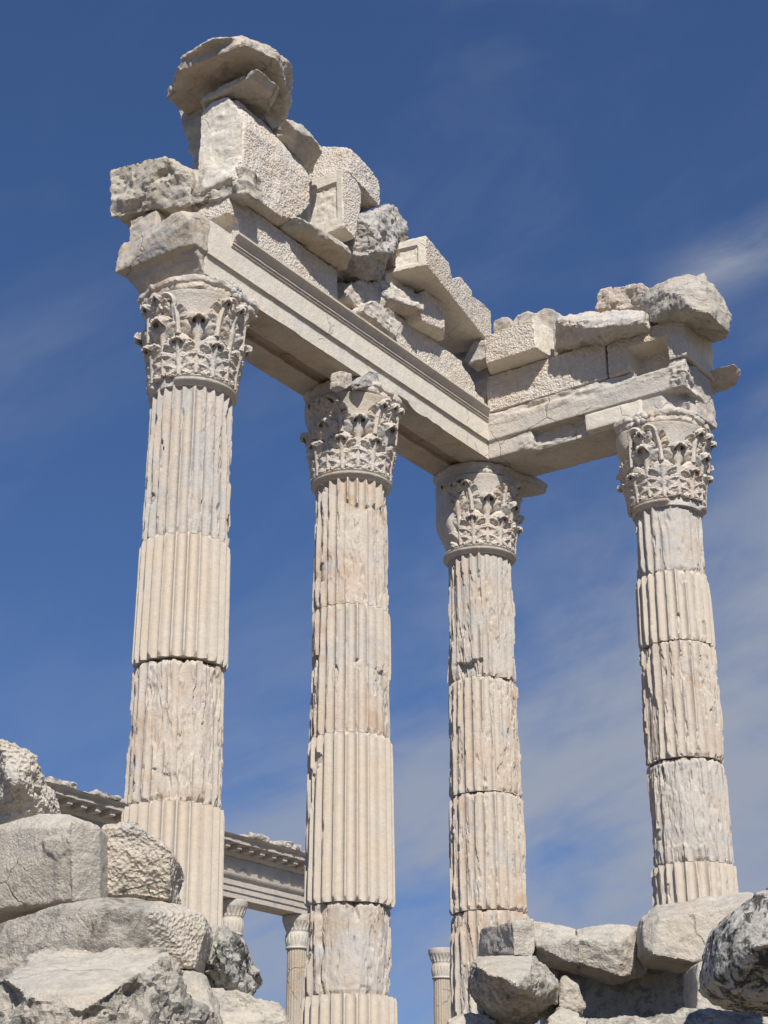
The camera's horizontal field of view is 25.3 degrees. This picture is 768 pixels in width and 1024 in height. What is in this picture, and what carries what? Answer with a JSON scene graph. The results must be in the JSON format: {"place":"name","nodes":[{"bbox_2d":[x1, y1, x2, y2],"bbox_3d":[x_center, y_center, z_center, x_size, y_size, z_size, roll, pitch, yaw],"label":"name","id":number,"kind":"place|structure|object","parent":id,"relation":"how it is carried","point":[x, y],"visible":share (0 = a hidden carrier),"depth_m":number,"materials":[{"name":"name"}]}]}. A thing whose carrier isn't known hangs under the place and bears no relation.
{"place":"outdoors","nodes":[
{"label":"outdoors","id":0,"kind":"place"},
{"bbox_2d":[0,0,767,1023],"label":"sky","id":1,"kind":"structure","parent":0,"point":[555,154],"materials":[{"name":"blue"}]},
{"bbox_2d":[428,947,451,1023],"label":"portico column","id":2,"kind":"structure","parent":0,"point":[440,960],"depth_m":45.47,"materials":[{"name":"stone"}]},
{"bbox_2d":[447,1012,496,1023],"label":"fallen block","id":3,"kind":"object","parent":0,"point":[470,1018],"depth_m":14.53,"materials":[{"name":"stone"}]},
{"bbox_2d":[510,311,541,326],"bbox_3d":[2.181,-2.552,24.264,0.632,0.511,0.529,-15,-27,32],"label":"boulder","id":4,"kind":"object","parent":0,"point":[523,317],"visible":0.22,"depth_m":24.16,"materials":[{"name":"stone"}]},
{"label":"ground","id":5,"kind":"structure","parent":0,"visible":0},
{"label":"podium","id":6,"kind":"structure","parent":5,"relation":"on","visible":0},
{"bbox_2d":[0,947,213,1023],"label":"boulder","id":7,"kind":"object","parent":6,"relation":"on","point":[112,985],"visible":0.97,"depth_m":10.09,"materials":[{"name":"stone"}]},
{"bbox_2d":[0,897,213,974],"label":"fallen block","id":8,"kind":"object","parent":7,"relation":"on","point":[181,935],"depth_m":10.96,"materials":[{"name":"stone"}]},
{"bbox_2d":[0,814,107,923],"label":"fallen block","id":9,"kind":"object","parent":8,"relation":"on","point":[48,860],"depth_m":11.59,"materials":[{"name":"stone"}]},
{"bbox_2d":[0,739,60,824],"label":"boulder","id":10,"kind":"object","parent":9,"relation":"on","point":[26,791],"visible":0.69,"depth_m":12.28,"materials":[{"name":"stone"}]},
{"bbox_2d":[101,821,183,904],"bbox_3d":[-1.731,2.561,12.219,0.530,0.535,0.845,-1,-23,1],"label":"fallen block","id":11,"kind":"object","parent":8,"relation":"on","point":[143,864],"depth_m":11.89,"materials":[{"name":"stone"}]},
{"bbox_2d":[121,274,258,926],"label":"corinthian column","id":12,"kind":"structure","parent":6,"relation":"on","point":[196,349],"depth_m":17.79,"materials":[{"name":"stone"}]},
{"bbox_2d":[115,211,388,395],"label":"architrave beam","id":13,"kind":"structure","parent":12,"relation":"on","point":[303,334],"depth_m":20.07,"materials":[{"name":"beige stone"}]},
{"bbox_2d":[129,211,166,239],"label":"frieze block","id":14,"kind":"structure","parent":13,"relation":"on","point":[141,224],"depth_m":20.02,"materials":[{"name":"stone"}]},
{"bbox_2d":[109,156,262,227],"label":"cornice block","id":15,"kind":"structure","parent":14,"relation":"on","point":[166,186],"depth_m":19.94,"materials":[{"name":"beige stone"}]},
{"bbox_2d":[189,197,336,299],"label":"frieze block","id":16,"kind":"structure","parent":13,"relation":"on","point":[229,215],"depth_m":20.22,"materials":[{"name":"stone"}]},
{"bbox_2d":[198,97,309,227],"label":"cornice block","id":17,"kind":"structure","parent":16,"relation":"on","point":[235,134],"depth_m":20.20,"materials":[{"name":"stone"}]},
{"bbox_2d":[179,107,203,169],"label":"stone block","id":18,"kind":"structure","parent":17,"relation":"on","point":[191,124],"depth_m":21.04,"materials":[{"name":"stone"}]},
{"bbox_2d":[201,69,278,120],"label":"cornice block","id":19,"kind":"structure","parent":17,"relation":"on","point":[255,92],"depth_m":20.36,"materials":[{"name":"stone"}]},
{"bbox_2d":[167,35,292,124],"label":"cornice slab","id":20,"kind":"structure","parent":19,"relation":"on","point":[208,66],"depth_m":20.43,"materials":[{"name":"stone"}]},
{"bbox_2d":[263,110,283,129],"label":"stone block","id":21,"kind":"structure","parent":17,"relation":"on","point":[271,120],"depth_m":21.14,"materials":[{"name":"stone"}]},
{"bbox_2d":[272,119,321,174],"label":"stone block","id":22,"kind":"structure","parent":17,"relation":"on","point":[299,142],"depth_m":20.82,"materials":[{"name":"stone"}]},
{"bbox_2d":[278,216,351,271],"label":"cornice slab","id":23,"kind":"structure","parent":16,"relation":"on","point":[327,248],"depth_m":20.75,"materials":[{"name":"stone"}]},
{"bbox_2d":[296,169,360,241],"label":"cornice block","id":24,"kind":"structure","parent":23,"relation":"on","point":[333,208],"depth_m":21.30,"materials":[{"name":"stone"}]},
{"bbox_2d":[337,283,339,300],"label":"frieze block","id":25,"kind":"structure","parent":13,"relation":"on","point":[338,294],"depth_m":21.44,"materials":[{"name":"stone"}]},
{"bbox_2d":[338,279,402,338],"bbox_3d":[-0.265,-2.654,21.842,0.572,0.843,1.075,-15,-27,32],"label":"rubble block","id":26,"kind":"object","parent":25,"relation":"on","point":[365,300],"depth_m":21.58,"materials":[{"name":"stone"}]},
{"bbox_2d":[337,204,407,283],"bbox_3d":[-0.211,-3.481,22.070,1.031,1.466,1.386,-15,-27,32],"label":"boulder","id":27,"kind":"object","parent":26,"relation":"on","point":[373,244],"visible":0.52,"depth_m":21.59,"materials":[{"name":"grey stone"}]},
{"bbox_2d":[308,145,379,212],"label":"cornice block","id":28,"kind":"structure","parent":27,"relation":"on","point":[350,161],"depth_m":21.83,"materials":[{"name":"stone"}]},
{"bbox_2d":[376,282,423,319],"bbox_3d":[0.035,-2.829,22.252,0.704,0.497,1.007,-15,-27,32],"label":"rubble block","id":29,"kind":"object","parent":25,"relation":"on","point":[402,302],"depth_m":22.21,"materials":[{"name":"stone"}]},
{"bbox_2d":[382,271,403,286],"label":"stone block","id":30,"kind":"structure","parent":29,"relation":"on","point":[387,277],"depth_m":22.29,"materials":[{"name":"beige stone"}]},
{"bbox_2d":[385,234,408,269],"bbox_3d":[-0.053,-3.447,22.593,0.681,0.799,0.460,-15,-27,32],"label":"boulder","id":31,"kind":"object","parent":30,"relation":"on","point":[390,264],"visible":0.23,"depth_m":22.28,"materials":[{"name":"brown stone"}]},
{"bbox_2d":[385,236,491,353],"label":"cornice beam","id":32,"kind":"structure","parent":30,"relation":"on","point":[421,263],"depth_m":22.86,"materials":[{"name":"stone"}]},
{"bbox_2d":[180,969,222,1023],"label":"fallen block","id":33,"kind":"object","parent":6,"relation":"on","point":[198,987],"depth_m":10.78,"materials":[{"name":"stone"}]},
{"bbox_2d":[222,899,247,936],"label":"portico column","id":34,"kind":"structure","parent":6,"relation":"on","point":[234,911],"depth_m":38.88,"materials":[{"name":"stone"}]},
{"bbox_2d":[211,988,290,1023],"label":"fallen block","id":35,"kind":"object","parent":6,"relation":"on","point":[237,1007],"depth_m":11.30,"materials":[{"name":"stone"}]},
{"bbox_2d":[204,925,262,996],"bbox_3d":[-1.082,3.128,11.820,0.412,0.502,1.071,-1,-23,1],"label":"boulder","id":36,"kind":"object","parent":35,"relation":"on","point":[230,965],"visible":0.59,"depth_m":11.53,"materials":[{"name":"stone"}]},
{"bbox_2d":[282,914,307,1023],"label":"portico column","id":37,"kind":"structure","parent":6,"relation":"on","point":[296,930],"depth_m":40.55,"materials":[{"name":"stone"}]},
{"bbox_2d":[300,378,404,1023],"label":"corinthian column","id":38,"kind":"structure","parent":6,"relation":"on","point":[349,440],"depth_m":19.77,"materials":[{"name":"stone"}]},
{"bbox_2d":[330,371,351,391],"bbox_3d":[-0.521,-1.586,20.805,0.157,0.284,0.300,-15,-27,32],"label":"stone chunk","id":39,"kind":"object","parent":38,"relation":"on","point":[341,380],"visible":1,"depth_m":20.71,"materials":[{"name":"stone"}]},
{"bbox_2d":[351,371,378,390],"bbox_3d":[-0.230,-1.618,21.271,0.158,0.360,0.461,-15,-27,32],"label":"stone chunk","id":40,"kind":"object","parent":38,"relation":"on","point":[364,380],"visible":0.98,"depth_m":21.17,"materials":[{"name":"grey stone"}]},
{"bbox_2d":[433,461,547,1017],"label":"corinthian column","id":41,"kind":"structure","parent":6,"relation":"on","point":[479,520],"depth_m":22.42,"materials":[{"name":"stone"}]},
{"bbox_2d":[380,337,496,475],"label":"architrave beam","id":42,"kind":"structure","parent":41,"relation":"on","point":[443,422],"depth_m":22.79,"materials":[{"name":"beige stone"}]},
{"bbox_2d":[393,313,483,402],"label":"frieze block","id":43,"kind":"structure","parent":42,"relation":"on","point":[432,353],"depth_m":22.90,"materials":[{"name":"stone"}]},
{"bbox_2d":[404,291,444,341],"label":"cornice block","id":44,"kind":"structure","parent":43,"relation":"on","point":[429,321],"depth_m":22.68,"materials":[{"name":"stone"}]},
{"bbox_2d":[453,333,491,404],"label":"frieze block","id":45,"kind":"structure","parent":42,"relation":"on","point":[479,379],"depth_m":24.08,"materials":[{"name":"stone"}]},
{"bbox_2d":[463,339,487,371],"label":"rubble block","id":46,"kind":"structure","parent":45,"relation":"on","point":[475,357],"depth_m":23.82,"materials":[{"name":"stone"}]},
{"bbox_2d":[493,317,512,332],"bbox_3d":[1.892,-2.483,24.440,0.534,0.558,0.537,-15,-27,32],"label":"boulder","id":47,"kind":"object","parent":45,"relation":"on","point":[501,323],"visible":0.13,"depth_m":24.37,"materials":[{"name":"stone"}]},
{"bbox_2d":[542,1006,587,1023],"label":"stone chunk","id":48,"kind":"object","parent":6,"relation":"on","point":[560,1015],"visible":0.94,"depth_m":14.11,"materials":[{"name":"stone"}]},
{"bbox_2d":[467,955,558,1023],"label":"boulder","id":49,"kind":"object","parent":48,"relation":"on","point":[512,989],"visible":0.96,"depth_m":14.20,"materials":[{"name":"stone"}]},
{"bbox_2d":[478,918,534,956],"bbox_3d":[1.171,4.121,16.205,0.472,0.367,1.332,8,-24,-18],"label":"fallen block","id":50,"kind":"object","parent":49,"relation":"on","point":[515,938],"depth_m":15.70,"materials":[{"name":"stone"}]},
{"bbox_2d":[557,976,585,1014],"bbox_3d":[1.570,4.134,14.534,0.242,0.321,0.457,1,-23,-4],"label":"stone chunk","id":51,"kind":"object","parent":48,"relation":"on","point":[570,997],"visible":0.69,"depth_m":14.34,"materials":[{"name":"stone"}]},
{"bbox_2d":[613,407,738,906],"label":"corinthian column","id":52,"kind":"structure","parent":6,"relation":"on","point":[666,467],"depth_m":21.01,"materials":[{"name":"stone"}]},
{"bbox_2d":[488,357,716,476],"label":"architrave beam","id":53,"kind":"structure","parent":52,"relation":"on","point":[569,428],"depth_m":22.93,"materials":[{"name":"stone"}]},
{"bbox_2d":[486,345,609,413],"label":"frieze block","id":54,"kind":"structure","parent":53,"relation":"on","point":[571,370],"depth_m":23.33,"materials":[{"name":"stone"}]},
{"bbox_2d":[485,319,554,375],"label":"cornice block","id":55,"kind":"structure","parent":54,"relation":"on","point":[527,342],"depth_m":23.50,"materials":[{"name":"stone"}]},
{"bbox_2d":[535,308,561,355],"bbox_3d":[2.500,-2.396,24.010,0.640,0.938,0.527,-15,-27,32],"label":"boulder","id":56,"kind":"object","parent":54,"relation":"on","point":[547,317],"visible":0.16,"depth_m":23.95,"materials":[{"name":"stone"}]},
{"bbox_2d":[607,322,714,380],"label":"frieze block","id":57,"kind":"structure","parent":53,"relation":"on","point":[658,347],"depth_m":22.68,"materials":[{"name":"stone"}]},
{"bbox_2d":[554,310,652,353],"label":"cornice slab","id":58,"kind":"structure","parent":57,"relation":"on","point":[581,330],"depth_m":22.75,"materials":[{"name":"stone"}]},
{"bbox_2d":[595,283,649,312],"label":"stone block","id":59,"kind":"structure","parent":58,"relation":"on","point":[628,297],"depth_m":23.05,"materials":[{"name":"stone"}]},
{"bbox_2d":[640,273,731,342],"bbox_3d":[4.024,-2.629,22.687,1.097,0.846,1.299,-15,-27,32],"label":"boulder","id":60,"kind":"object","parent":57,"relation":"on","point":[697,305],"visible":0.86,"depth_m":22.29,"materials":[{"name":"grey stone"}]},
{"bbox_2d":[710,364,740,394],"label":"cornice slab","id":61,"kind":"structure","parent":57,"relation":"on","point":[726,377],"depth_m":22.79,"materials":[{"name":"stone"}]},
{"bbox_2d":[586,1007,767,1023],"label":"fallen block","id":62,"kind":"object","parent":6,"relation":"on","point":[682,1015],"depth_m":13.78,"materials":[{"name":"stone"}]},
{"bbox_2d":[540,967,685,1023],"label":"fallen block","id":63,"kind":"object","parent":62,"relation":"on","point":[652,992],"depth_m":15.81,"materials":[{"name":"stone"}]},
{"bbox_2d":[533,921,578,973],"bbox_3d":[1.578,4.071,15.953,0.448,0.462,1.268,-1,-23,1],"label":"fallen block","id":64,"kind":"object","parent":63,"relation":"on","point":[556,947],"depth_m":15.59,"materials":[{"name":"stone"}]},
{"bbox_2d":[572,924,647,984],"bbox_3d":[2.073,4.147,15.897,0.688,0.514,1.336,0,-23,0],"label":"fallen block","id":65,"kind":"object","parent":63,"relation":"on","point":[607,954],"depth_m":15.39,"materials":[{"name":"stone"}]},
{"bbox_2d":[698,888,767,1016],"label":"boulder","id":66,"kind":"object","parent":62,"relation":"on","point":[733,975],"visible":1,"depth_m":12.54,"materials":[{"name":"stone"}]},
{"bbox_2d":[683,961,731,1010],"bbox_3d":[3.019,4.496,14.266,0.973,1.443,0.814,-3,-23,7],"label":"fallen block","id":67,"kind":"object","parent":6,"relation":"on","point":[693,997],"depth_m":14.35,"materials":[{"name":"stone"}]},
{"bbox_2d":[635,892,753,973],"bbox_3d":[2.793,3.822,15.454,1.056,0.662,1.262,0,-23,0],"label":"fallen block","id":68,"kind":"object","parent":67,"relation":"on","point":[672,937],"depth_m":14.94,"materials":[{"name":"stone"}]},
{"bbox_3d":[-7.750,9.485,32.328,0.740,6.350,0.740,-15,-27,32],"label":"portico column","id":69,"kind":"object","parent":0,"visible":0},
{"bbox_2d":[44,776,307,915],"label":"portico entablature","id":70,"kind":"structure","parent":69,"relation":"on","point":[263,873],"depth_m":39.33,"materials":[{"name":"stone"}]}
]}

